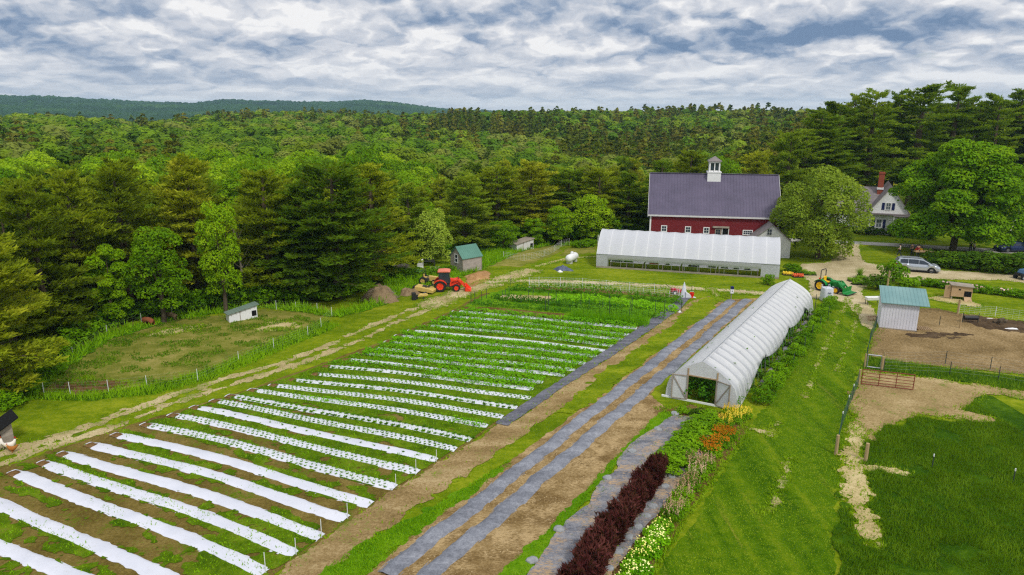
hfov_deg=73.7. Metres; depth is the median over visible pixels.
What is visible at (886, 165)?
tall pine
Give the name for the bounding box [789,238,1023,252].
road
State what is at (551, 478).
straw litter
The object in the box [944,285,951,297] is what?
side door
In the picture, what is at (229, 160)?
leafy tree
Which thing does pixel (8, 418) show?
animal shelter
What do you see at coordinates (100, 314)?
bush
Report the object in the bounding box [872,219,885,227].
window
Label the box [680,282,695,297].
cover bundle
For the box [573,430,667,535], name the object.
cloth weeds
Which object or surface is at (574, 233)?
bush
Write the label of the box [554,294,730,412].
grass strip
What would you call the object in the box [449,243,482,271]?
garden shed
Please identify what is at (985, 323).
paddock mud
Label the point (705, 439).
flower clump
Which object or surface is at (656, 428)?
rock
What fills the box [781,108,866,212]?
tall pine
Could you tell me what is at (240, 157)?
leafy tree
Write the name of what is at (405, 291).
brush pile
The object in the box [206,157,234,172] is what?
leafy tree
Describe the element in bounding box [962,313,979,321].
hay feeder
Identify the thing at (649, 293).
row foliage
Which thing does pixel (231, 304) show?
bush
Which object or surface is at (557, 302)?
row foliage
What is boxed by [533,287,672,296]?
seed bed
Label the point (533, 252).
netting fence
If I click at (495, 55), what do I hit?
sky
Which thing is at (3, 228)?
pine tree
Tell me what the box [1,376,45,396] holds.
bush
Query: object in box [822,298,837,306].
bush
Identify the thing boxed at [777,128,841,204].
tall pine
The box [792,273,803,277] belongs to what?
plant flat
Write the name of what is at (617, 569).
flower bed soil
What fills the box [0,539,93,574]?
plastic bed
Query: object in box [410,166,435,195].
leafy tree
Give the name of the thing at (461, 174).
pine tree
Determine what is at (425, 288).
flail mower
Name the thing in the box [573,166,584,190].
pine tree
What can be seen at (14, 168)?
leafy tree
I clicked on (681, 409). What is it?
bush
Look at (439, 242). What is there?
willow tree
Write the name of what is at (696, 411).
shrub
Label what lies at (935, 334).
paddock mud
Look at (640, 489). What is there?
purple shrub
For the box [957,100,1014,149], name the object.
tall pine
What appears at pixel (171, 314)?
pig
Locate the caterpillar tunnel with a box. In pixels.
[662,279,812,408]
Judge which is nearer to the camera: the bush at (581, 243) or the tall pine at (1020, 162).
the bush at (581, 243)
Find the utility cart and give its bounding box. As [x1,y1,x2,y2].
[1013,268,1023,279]
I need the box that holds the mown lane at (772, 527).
[658,301,869,574]
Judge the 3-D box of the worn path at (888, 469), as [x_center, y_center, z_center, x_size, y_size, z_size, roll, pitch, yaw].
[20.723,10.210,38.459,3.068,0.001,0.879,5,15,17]
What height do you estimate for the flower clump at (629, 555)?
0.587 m
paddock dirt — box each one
[847,370,1023,440]
[868,308,1023,373]
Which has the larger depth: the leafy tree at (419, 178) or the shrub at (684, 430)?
the leafy tree at (419, 178)
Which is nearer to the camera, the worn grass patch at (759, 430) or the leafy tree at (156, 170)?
the worn grass patch at (759, 430)
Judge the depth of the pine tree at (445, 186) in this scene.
123.72 m
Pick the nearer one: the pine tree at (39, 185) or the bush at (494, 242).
the pine tree at (39, 185)
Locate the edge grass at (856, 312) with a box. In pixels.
[0,240,1023,574]
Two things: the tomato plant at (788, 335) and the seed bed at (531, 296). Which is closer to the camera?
the tomato plant at (788, 335)
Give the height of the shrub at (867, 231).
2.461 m
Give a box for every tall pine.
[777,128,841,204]
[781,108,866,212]
[792,137,861,187]
[809,100,875,177]
[833,93,878,181]
[843,88,908,185]
[855,114,905,188]
[870,88,916,186]
[876,83,962,205]
[915,80,998,188]
[919,102,965,199]
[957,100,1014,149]
[972,92,1023,177]
[982,87,1023,203]
[996,112,1023,175]
[999,126,1023,149]
[1013,147,1023,168]
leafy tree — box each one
[0,159,31,173]
[0,163,30,180]
[0,168,16,179]
[16,160,47,180]
[18,151,58,164]
[78,156,105,173]
[80,158,135,181]
[81,243,134,325]
[87,152,115,163]
[94,154,137,163]
[105,149,139,160]
[118,159,151,180]
[120,226,192,322]
[132,165,160,191]
[140,166,167,179]
[145,154,190,174]
[155,171,168,181]
[185,151,213,164]
[193,201,242,311]
[204,148,235,163]
[205,171,229,217]
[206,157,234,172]
[208,165,229,174]
[209,170,223,187]
[214,177,245,237]
[221,158,248,177]
[227,158,288,227]
[231,158,279,179]
[236,153,276,165]
[245,166,298,186]
[269,161,298,179]
[281,149,317,163]
[281,156,300,173]
[287,155,336,179]
[318,155,341,170]
[332,154,345,157]
[336,154,373,184]
[346,149,355,156]
[354,146,386,170]
[358,152,388,183]
[376,152,405,168]
[377,169,429,203]
[381,158,408,176]
[390,172,430,198]
[403,202,455,236]
[406,159,437,199]
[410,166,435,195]
[424,177,447,192]
[472,194,521,237]
[488,220,519,247]
[519,218,545,243]
[544,205,574,244]
[567,194,614,238]
[608,195,646,222]
[718,156,740,173]
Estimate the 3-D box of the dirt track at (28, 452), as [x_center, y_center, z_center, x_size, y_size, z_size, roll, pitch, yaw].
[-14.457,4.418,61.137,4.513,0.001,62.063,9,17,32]
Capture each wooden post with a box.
[864,443,869,460]
[880,356,884,369]
[956,299,960,313]
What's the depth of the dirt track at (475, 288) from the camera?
76.15 m
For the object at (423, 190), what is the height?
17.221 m
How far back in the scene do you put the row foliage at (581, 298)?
71.04 m
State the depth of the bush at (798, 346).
56.06 m
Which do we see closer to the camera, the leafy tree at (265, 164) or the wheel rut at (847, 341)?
the wheel rut at (847, 341)
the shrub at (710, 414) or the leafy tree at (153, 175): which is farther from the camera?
the leafy tree at (153, 175)
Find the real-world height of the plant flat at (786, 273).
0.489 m
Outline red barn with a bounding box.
[648,156,781,235]
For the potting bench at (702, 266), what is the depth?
85.67 m
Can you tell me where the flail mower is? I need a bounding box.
[412,284,435,292]
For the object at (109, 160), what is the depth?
88.84 m
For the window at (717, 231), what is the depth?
98.33 m
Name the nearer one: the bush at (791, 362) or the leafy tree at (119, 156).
the bush at (791, 362)
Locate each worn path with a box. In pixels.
[837,422,882,546]
[850,462,908,474]
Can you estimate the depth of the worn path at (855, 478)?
36.44 m
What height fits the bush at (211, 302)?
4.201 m
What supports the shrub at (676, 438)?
on the flower bed soil at (617, 569)
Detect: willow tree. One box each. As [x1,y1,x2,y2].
[407,207,453,263]
[769,165,874,258]
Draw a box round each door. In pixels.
[671,373,688,399]
[714,380,730,407]
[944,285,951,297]
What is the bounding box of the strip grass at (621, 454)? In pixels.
[495,410,673,574]
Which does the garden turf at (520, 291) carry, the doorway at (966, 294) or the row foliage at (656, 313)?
the row foliage at (656, 313)
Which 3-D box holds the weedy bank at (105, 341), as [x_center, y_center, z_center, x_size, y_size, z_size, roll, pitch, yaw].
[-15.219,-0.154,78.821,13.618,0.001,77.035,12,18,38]
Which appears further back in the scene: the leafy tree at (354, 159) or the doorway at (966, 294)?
the leafy tree at (354, 159)
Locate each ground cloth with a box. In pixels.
[496,297,689,424]
[527,415,724,574]
[759,313,813,385]
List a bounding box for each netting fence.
[24,300,331,393]
[503,240,565,259]
[529,277,679,296]
[529,281,678,295]
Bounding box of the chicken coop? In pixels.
[944,281,974,301]
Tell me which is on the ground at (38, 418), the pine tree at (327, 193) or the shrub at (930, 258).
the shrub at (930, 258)
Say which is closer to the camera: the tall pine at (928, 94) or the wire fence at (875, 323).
the wire fence at (875, 323)
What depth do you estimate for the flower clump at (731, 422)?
43.50 m
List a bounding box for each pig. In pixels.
[141,317,154,323]
[166,312,176,319]
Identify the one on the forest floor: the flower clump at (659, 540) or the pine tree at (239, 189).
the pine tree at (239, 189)
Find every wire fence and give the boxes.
[834,369,861,454]
[864,316,877,366]
[883,358,1021,380]
[884,351,1023,371]
[959,304,1022,319]
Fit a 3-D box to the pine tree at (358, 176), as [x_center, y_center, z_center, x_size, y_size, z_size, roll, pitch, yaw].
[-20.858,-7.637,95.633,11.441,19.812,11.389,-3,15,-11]
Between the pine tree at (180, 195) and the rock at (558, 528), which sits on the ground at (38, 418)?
the pine tree at (180, 195)
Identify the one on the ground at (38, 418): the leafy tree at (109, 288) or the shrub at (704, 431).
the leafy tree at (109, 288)
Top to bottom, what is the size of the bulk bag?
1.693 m
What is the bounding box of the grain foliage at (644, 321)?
[569,306,650,326]
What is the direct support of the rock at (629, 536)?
on the flower bed soil at (617, 569)
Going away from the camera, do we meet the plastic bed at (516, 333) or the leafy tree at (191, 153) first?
the plastic bed at (516, 333)
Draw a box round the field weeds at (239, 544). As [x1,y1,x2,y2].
[0,312,635,574]
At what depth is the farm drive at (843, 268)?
84.05 m
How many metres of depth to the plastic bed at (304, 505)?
37.08 m
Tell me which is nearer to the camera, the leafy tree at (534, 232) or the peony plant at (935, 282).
the peony plant at (935, 282)
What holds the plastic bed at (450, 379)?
on the field soil at (95, 524)
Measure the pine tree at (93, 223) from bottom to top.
16.110 m
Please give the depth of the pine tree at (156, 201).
77.96 m
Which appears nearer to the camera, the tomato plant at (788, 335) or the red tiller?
the tomato plant at (788, 335)
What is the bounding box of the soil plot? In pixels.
[368,298,757,574]
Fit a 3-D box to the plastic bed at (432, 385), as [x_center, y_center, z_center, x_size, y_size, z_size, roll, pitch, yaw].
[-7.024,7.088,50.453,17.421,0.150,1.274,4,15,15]
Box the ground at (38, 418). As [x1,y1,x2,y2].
[0,178,1023,574]
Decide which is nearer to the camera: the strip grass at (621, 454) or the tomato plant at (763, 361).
the strip grass at (621, 454)
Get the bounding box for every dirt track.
[0,273,534,465]
[418,268,540,309]
[534,256,594,266]
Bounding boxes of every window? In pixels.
[454,254,457,262]
[661,225,666,231]
[685,226,690,232]
[703,227,709,233]
[715,229,720,234]
[742,230,752,234]
[767,229,772,234]
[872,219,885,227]
[881,203,894,209]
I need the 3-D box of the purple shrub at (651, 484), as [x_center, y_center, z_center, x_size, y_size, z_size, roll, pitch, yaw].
[6.849,10.266,35.454,1.559,1.901,1.637,-11,18,-37]
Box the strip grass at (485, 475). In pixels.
[318,459,511,574]
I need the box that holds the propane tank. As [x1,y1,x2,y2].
[565,251,577,263]
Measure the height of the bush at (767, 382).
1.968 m
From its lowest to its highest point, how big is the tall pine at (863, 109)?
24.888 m
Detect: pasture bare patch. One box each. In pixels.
[149,324,201,335]
[256,322,299,330]
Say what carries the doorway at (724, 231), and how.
in the red barn
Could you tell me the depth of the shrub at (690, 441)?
40.30 m
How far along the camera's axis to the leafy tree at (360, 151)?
137.07 m
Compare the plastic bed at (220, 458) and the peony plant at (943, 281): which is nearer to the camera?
the plastic bed at (220, 458)
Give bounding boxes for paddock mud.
[905,332,973,338]
[963,315,1023,332]
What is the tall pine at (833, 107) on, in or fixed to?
on the ground at (38, 418)
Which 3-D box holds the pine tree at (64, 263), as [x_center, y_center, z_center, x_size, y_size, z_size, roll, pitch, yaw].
[-43.349,-0.964,64.809,8.202,11.599,9.284,-1,14,-4]
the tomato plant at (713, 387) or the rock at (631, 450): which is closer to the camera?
the rock at (631, 450)
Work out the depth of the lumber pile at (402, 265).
86.64 m
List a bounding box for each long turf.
[831,395,1023,574]
[860,357,1023,389]
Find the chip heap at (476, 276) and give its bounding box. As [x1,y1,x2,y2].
[464,273,489,279]
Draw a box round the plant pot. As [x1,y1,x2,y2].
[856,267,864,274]
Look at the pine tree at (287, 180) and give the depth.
81.97 m
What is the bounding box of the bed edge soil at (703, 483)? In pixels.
[650,426,746,571]
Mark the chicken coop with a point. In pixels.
(959, 289)
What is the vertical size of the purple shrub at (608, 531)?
2.056 m
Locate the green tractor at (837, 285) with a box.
[814,268,856,294]
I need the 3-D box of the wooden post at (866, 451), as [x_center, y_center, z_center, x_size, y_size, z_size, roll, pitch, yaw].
[20.348,9.572,39.202,0.212,1.361,0.208,0,14,0]
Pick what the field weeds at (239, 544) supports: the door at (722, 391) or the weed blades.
the weed blades
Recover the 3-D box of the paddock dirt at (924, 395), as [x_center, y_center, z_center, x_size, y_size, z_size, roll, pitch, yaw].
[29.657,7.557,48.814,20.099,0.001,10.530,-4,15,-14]
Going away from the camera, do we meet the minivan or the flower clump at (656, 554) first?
the flower clump at (656, 554)
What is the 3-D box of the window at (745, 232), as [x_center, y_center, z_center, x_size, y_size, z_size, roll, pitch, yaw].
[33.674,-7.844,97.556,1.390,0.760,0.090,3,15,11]
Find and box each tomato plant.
[684,361,698,398]
[689,376,702,388]
[693,378,713,401]
[708,367,730,402]
[759,358,771,367]
[786,325,793,338]
[788,325,797,331]
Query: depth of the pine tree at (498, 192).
102.92 m
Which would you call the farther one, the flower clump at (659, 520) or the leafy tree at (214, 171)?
the leafy tree at (214, 171)
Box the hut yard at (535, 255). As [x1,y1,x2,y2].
[489,245,561,266]
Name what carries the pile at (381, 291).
on the ground at (38, 418)
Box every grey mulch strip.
[377,299,735,574]
[416,299,751,574]
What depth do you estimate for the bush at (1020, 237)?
98.96 m
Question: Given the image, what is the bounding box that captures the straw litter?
[380,317,716,574]
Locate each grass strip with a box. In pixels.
[319,467,509,574]
[498,410,678,574]
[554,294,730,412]
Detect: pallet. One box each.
[866,315,876,320]
[917,326,932,329]
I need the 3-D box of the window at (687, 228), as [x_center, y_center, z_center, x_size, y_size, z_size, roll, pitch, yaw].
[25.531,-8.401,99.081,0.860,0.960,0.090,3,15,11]
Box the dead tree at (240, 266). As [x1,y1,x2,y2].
[232,223,252,289]
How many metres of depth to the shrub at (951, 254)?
87.59 m
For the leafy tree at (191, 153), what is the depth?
137.20 m
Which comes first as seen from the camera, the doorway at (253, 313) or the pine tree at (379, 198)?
the doorway at (253, 313)
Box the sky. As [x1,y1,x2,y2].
[0,0,1023,111]
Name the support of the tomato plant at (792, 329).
on the ground at (38, 418)
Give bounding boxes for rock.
[526,556,537,563]
[553,525,564,531]
[602,475,611,479]
[605,564,613,570]
[615,547,623,553]
[624,533,632,539]
[628,448,636,452]
[633,523,642,528]
[641,513,650,517]
[647,503,657,508]
[654,426,661,430]
[661,483,668,487]
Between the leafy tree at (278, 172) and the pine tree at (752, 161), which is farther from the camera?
the pine tree at (752, 161)
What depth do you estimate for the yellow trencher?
73.26 m
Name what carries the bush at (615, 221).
on the ground at (38, 418)
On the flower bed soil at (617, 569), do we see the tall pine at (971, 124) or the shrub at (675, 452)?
the shrub at (675, 452)
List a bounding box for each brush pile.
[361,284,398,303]
[400,287,419,295]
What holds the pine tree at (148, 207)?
on the forest floor
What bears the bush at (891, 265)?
on the ground at (38, 418)
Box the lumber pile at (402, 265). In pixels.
[386,263,409,268]
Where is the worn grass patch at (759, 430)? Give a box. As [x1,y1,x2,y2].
[750,428,772,436]
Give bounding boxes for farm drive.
[485,279,763,294]
[798,244,1023,328]
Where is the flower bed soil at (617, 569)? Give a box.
[612,404,744,574]
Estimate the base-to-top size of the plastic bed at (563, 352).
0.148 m
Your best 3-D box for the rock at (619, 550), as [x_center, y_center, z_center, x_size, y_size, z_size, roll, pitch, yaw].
[4.897,12.029,31.203,0.432,0.201,0.494,3,15,11]
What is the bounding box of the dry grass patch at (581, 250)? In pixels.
[559,247,595,255]
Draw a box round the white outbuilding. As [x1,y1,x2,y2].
[748,221,793,257]
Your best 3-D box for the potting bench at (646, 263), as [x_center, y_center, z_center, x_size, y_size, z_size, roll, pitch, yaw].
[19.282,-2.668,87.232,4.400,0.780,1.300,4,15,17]
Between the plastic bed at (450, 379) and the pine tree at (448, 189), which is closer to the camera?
the plastic bed at (450, 379)
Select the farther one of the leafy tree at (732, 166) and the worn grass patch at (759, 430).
the leafy tree at (732, 166)
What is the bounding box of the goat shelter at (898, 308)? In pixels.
[877,285,929,331]
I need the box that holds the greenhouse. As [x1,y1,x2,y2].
[596,229,780,278]
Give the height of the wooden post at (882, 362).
1.332 m
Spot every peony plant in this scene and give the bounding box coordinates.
[909,276,923,284]
[919,277,936,286]
[928,279,944,287]
[936,279,951,287]
[973,283,988,292]
[980,284,997,293]
[993,286,1006,294]
[1001,287,1016,295]
[1007,288,1023,297]
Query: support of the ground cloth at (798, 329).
on the mown lane at (772, 527)
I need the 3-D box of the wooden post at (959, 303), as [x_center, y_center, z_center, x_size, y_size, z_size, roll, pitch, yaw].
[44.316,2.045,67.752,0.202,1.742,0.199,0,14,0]
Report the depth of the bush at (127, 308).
64.66 m
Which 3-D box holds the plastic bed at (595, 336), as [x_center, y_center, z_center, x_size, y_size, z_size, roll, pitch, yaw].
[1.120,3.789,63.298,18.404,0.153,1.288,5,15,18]
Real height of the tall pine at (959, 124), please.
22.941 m
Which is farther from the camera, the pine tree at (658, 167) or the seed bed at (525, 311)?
the pine tree at (658, 167)
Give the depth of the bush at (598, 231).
105.07 m
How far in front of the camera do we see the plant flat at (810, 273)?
84.08 m
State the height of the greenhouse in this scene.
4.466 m
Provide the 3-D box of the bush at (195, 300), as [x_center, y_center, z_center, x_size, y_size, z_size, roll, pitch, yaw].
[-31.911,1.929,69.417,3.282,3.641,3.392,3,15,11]
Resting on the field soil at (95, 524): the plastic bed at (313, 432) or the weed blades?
the plastic bed at (313, 432)
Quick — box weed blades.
[1,323,622,574]
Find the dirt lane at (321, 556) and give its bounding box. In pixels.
[279,296,709,574]
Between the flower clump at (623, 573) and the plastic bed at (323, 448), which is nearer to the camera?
the flower clump at (623, 573)
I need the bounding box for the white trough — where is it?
[865,296,879,304]
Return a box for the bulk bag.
[819,284,833,300]
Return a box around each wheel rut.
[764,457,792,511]
[802,305,847,397]
[835,314,857,371]
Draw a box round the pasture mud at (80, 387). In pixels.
[46,378,135,393]
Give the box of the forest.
[0,100,1022,194]
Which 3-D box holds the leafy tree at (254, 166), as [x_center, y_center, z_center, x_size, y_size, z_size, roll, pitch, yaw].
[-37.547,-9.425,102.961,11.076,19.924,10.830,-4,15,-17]
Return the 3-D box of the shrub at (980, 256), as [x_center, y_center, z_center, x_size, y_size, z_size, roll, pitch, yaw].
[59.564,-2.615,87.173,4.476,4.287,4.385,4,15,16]
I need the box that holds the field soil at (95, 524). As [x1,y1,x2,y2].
[0,287,680,574]
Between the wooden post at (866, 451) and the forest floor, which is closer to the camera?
the wooden post at (866, 451)
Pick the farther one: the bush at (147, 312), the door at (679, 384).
the bush at (147, 312)
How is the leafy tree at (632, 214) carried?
on the forest floor
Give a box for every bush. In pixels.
[0,389,27,410]
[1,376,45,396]
[16,355,67,377]
[48,338,77,354]
[55,321,96,342]
[68,317,105,337]
[88,307,120,332]
[101,307,131,322]
[121,302,150,318]
[132,301,157,316]
[144,298,176,314]
[166,292,193,311]
[183,290,210,310]
[193,287,221,307]
[210,281,244,308]
[228,279,261,303]
[245,285,271,304]
[256,285,290,302]
[275,286,301,302]
[293,286,322,300]
[310,283,341,301]
[330,279,357,297]
[350,275,372,291]
[370,270,389,282]
[381,265,395,275]
[393,267,413,277]
[406,267,426,277]
[421,266,440,274]
[437,243,456,254]
[439,264,455,269]
[482,230,511,244]
[506,226,526,240]
[541,226,555,241]
[556,217,579,240]
[570,217,592,239]
[572,240,591,247]
[585,224,605,238]
[585,238,598,245]
[603,217,622,229]
[618,220,640,230]
[634,223,648,230]
[675,405,690,414]
[749,385,776,403]
[756,377,782,393]
[760,274,775,284]
[763,370,786,387]
[769,362,793,377]
[775,355,798,367]
[777,349,802,361]
[783,263,801,272]
[787,342,807,355]
[789,335,810,348]
[795,331,815,343]
[799,325,819,335]
[804,320,821,331]
[807,315,825,326]
[810,311,828,320]
[814,307,829,313]
[817,302,835,312]
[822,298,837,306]
[823,295,837,303]
[876,259,910,280]
[895,276,920,286]
[1016,231,1023,241]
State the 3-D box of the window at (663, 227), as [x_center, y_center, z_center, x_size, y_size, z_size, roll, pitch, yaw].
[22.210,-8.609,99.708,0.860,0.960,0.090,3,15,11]
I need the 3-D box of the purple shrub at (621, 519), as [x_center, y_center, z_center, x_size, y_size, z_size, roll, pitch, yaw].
[4.630,11.132,31.869,1.807,2.028,1.721,-10,18,-35]
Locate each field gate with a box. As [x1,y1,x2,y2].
[861,369,915,389]
[866,354,881,368]
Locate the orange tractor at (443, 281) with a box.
[434,268,470,291]
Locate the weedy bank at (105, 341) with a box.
[1,244,591,408]
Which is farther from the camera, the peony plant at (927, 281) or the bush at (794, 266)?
the bush at (794, 266)
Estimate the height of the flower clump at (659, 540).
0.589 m
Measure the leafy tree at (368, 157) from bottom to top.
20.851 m
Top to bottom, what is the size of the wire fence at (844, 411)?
1.450 m
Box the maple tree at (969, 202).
[886,138,1023,251]
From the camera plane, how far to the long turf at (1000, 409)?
34.41 m
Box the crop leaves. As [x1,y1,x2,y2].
[300,307,637,427]
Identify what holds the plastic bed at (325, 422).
on the field soil at (95, 524)
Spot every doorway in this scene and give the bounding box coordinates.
[251,306,257,316]
[721,228,728,234]
[964,291,971,296]
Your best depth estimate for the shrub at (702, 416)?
43.23 m
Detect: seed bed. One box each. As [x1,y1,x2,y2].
[464,307,563,316]
[501,294,566,300]
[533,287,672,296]
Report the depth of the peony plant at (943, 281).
77.79 m
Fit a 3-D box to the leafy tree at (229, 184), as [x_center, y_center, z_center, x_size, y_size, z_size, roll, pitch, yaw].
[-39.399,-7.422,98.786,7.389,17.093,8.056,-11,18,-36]
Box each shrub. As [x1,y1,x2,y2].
[556,548,599,574]
[570,530,611,574]
[581,516,621,558]
[593,506,630,544]
[605,492,641,527]
[617,477,649,514]
[630,465,658,500]
[640,453,667,485]
[653,451,669,469]
[654,446,688,469]
[658,450,688,475]
[664,436,697,454]
[664,442,696,460]
[671,426,702,447]
[673,432,704,448]
[680,418,713,432]
[680,422,713,441]
[689,407,706,413]
[689,408,720,424]
[692,412,724,431]
[755,371,765,378]
[856,226,879,233]
[862,274,894,288]
[872,228,888,233]
[921,250,948,264]
[932,250,966,268]
[945,251,983,268]
[962,251,1001,270]
[976,250,1013,271]
[990,253,1023,273]
[1004,252,1023,272]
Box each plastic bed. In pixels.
[0,498,179,574]
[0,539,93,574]
[7,469,268,574]
[36,460,297,555]
[55,451,324,540]
[84,442,349,521]
[110,432,373,507]
[139,422,397,489]
[166,413,420,474]
[189,405,437,461]
[208,399,457,451]
[224,394,471,441]
[247,388,487,426]
[267,384,503,418]
[287,378,517,408]
[312,373,530,398]
[322,365,533,389]
[342,358,543,382]
[358,352,564,375]
[368,347,574,370]
[384,340,585,364]
[394,334,596,356]
[408,330,604,350]
[424,324,612,346]
[433,320,620,339]
[445,315,628,335]
[452,310,636,328]
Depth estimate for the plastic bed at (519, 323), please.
66.06 m
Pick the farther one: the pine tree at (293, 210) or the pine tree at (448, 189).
the pine tree at (448, 189)
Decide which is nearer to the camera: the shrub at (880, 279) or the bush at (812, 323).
the bush at (812, 323)
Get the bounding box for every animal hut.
[224,301,258,322]
[508,236,534,250]
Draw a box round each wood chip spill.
[466,271,490,285]
[928,296,980,306]
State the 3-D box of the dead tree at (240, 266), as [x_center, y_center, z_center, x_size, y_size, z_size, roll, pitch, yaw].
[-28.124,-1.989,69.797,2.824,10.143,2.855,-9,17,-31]
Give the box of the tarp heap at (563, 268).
[553,265,572,270]
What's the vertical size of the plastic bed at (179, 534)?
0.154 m
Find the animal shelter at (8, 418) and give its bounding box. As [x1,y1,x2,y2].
[0,409,17,448]
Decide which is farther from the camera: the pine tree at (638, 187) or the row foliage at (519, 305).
the pine tree at (638, 187)
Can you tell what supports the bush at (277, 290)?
on the ground at (38, 418)
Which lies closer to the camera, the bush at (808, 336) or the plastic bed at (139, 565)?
the plastic bed at (139, 565)
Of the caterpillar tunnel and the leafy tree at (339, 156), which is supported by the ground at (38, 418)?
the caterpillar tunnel
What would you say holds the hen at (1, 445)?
on the ground at (38, 418)
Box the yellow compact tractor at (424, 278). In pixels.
[419,268,437,283]
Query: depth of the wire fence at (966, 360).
53.73 m
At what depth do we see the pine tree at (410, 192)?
89.91 m
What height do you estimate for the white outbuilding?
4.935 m
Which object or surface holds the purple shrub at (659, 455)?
on the flower bed soil at (617, 569)
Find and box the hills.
[0,94,524,120]
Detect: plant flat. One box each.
[782,271,792,275]
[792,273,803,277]
[802,271,816,275]
[847,277,861,281]
[851,280,865,284]
[855,275,867,279]
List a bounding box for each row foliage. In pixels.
[472,299,571,311]
[491,293,623,309]
[507,283,682,303]
[550,293,678,312]
[571,303,666,318]
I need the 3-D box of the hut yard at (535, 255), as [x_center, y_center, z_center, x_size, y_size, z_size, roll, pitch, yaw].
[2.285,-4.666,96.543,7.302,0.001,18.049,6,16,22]
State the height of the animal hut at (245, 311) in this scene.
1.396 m
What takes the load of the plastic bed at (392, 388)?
on the field soil at (95, 524)
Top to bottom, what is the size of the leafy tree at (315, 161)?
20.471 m
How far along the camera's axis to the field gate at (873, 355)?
53.41 m
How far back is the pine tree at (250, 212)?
70.32 m
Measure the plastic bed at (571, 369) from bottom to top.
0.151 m
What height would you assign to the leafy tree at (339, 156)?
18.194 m
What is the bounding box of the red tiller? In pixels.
[667,285,681,293]
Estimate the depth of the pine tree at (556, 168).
149.25 m
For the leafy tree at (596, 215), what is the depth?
102.74 m
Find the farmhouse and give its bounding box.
[818,172,909,235]
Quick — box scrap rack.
[424,258,434,265]
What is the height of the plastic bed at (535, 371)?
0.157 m
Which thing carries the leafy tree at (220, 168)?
on the forest floor
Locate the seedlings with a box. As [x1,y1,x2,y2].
[151,346,564,486]
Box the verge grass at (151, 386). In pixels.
[22,320,339,400]
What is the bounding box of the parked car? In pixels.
[992,241,1023,252]
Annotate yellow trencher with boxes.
[411,292,427,299]
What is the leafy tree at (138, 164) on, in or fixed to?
on the forest floor
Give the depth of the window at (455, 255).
85.89 m
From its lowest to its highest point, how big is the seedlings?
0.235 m
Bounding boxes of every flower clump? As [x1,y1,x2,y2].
[615,569,630,574]
[620,556,642,574]
[625,546,649,564]
[630,559,654,574]
[634,535,657,553]
[639,540,663,559]
[642,524,665,543]
[648,528,670,546]
[651,513,674,534]
[659,500,684,523]
[665,491,689,513]
[671,479,694,502]
[678,470,701,492]
[683,448,705,471]
[685,461,708,481]
[694,450,716,473]
[695,435,716,452]
[700,439,723,457]
[710,423,731,439]
[710,432,730,449]
[715,424,737,441]
[716,412,734,429]
[721,402,739,418]
[726,408,744,424]
[734,405,752,420]
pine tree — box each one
[0,174,105,338]
[0,183,36,230]
[0,199,49,347]
[0,231,69,392]
[0,244,64,356]
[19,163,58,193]
[20,219,93,312]
[21,177,50,208]
[30,168,134,319]
[38,166,114,261]
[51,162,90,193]
[66,159,183,304]
[79,175,101,192]
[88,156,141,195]
[94,166,155,300]
[128,182,150,215]
[128,203,187,303]
[135,173,173,223]
[141,151,251,304]
[148,211,208,298]
[162,153,182,172]
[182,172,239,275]
[197,173,231,295]
[224,170,255,282]
[226,167,314,299]
[228,176,287,281]
[252,180,342,299]
[262,176,297,254]
[263,158,412,298]
[300,173,310,193]
[309,178,337,197]
[319,188,384,271]
[323,162,425,281]
[328,162,393,255]
[380,181,444,261]
[382,170,403,254]
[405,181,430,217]
[426,197,454,251]
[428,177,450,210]
[430,177,450,197]
[434,172,501,246]
[446,179,470,233]
[450,208,469,246]
[457,168,473,198]
[460,159,488,183]
[461,163,535,235]
[490,159,572,236]
[496,156,511,168]
[504,165,525,194]
[509,184,544,240]
[533,167,606,239]
[550,166,571,178]
[562,164,630,239]
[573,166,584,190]
[602,170,649,230]
[603,164,625,185]
[617,155,638,183]
[618,180,648,203]
[619,157,646,184]
[643,158,674,228]
[671,150,708,172]
[673,157,687,170]
[731,149,783,209]
[766,128,819,228]
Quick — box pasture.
[41,310,322,394]
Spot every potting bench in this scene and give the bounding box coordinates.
[610,260,643,268]
[645,262,680,270]
[682,264,716,272]
[718,267,758,275]
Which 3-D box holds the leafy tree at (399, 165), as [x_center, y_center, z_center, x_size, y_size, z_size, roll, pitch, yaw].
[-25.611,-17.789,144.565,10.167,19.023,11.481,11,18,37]
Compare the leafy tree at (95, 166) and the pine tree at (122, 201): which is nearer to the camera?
the pine tree at (122, 201)
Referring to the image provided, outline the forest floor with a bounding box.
[0,224,788,378]
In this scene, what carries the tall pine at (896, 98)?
on the ground at (38, 418)
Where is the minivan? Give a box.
[895,255,940,272]
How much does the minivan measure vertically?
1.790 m
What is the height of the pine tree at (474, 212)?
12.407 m
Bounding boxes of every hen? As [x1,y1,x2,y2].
[0,436,3,449]
[1,436,17,447]
[5,444,17,452]
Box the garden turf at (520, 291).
[466,287,685,326]
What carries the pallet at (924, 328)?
on the paddock dirt at (982, 345)

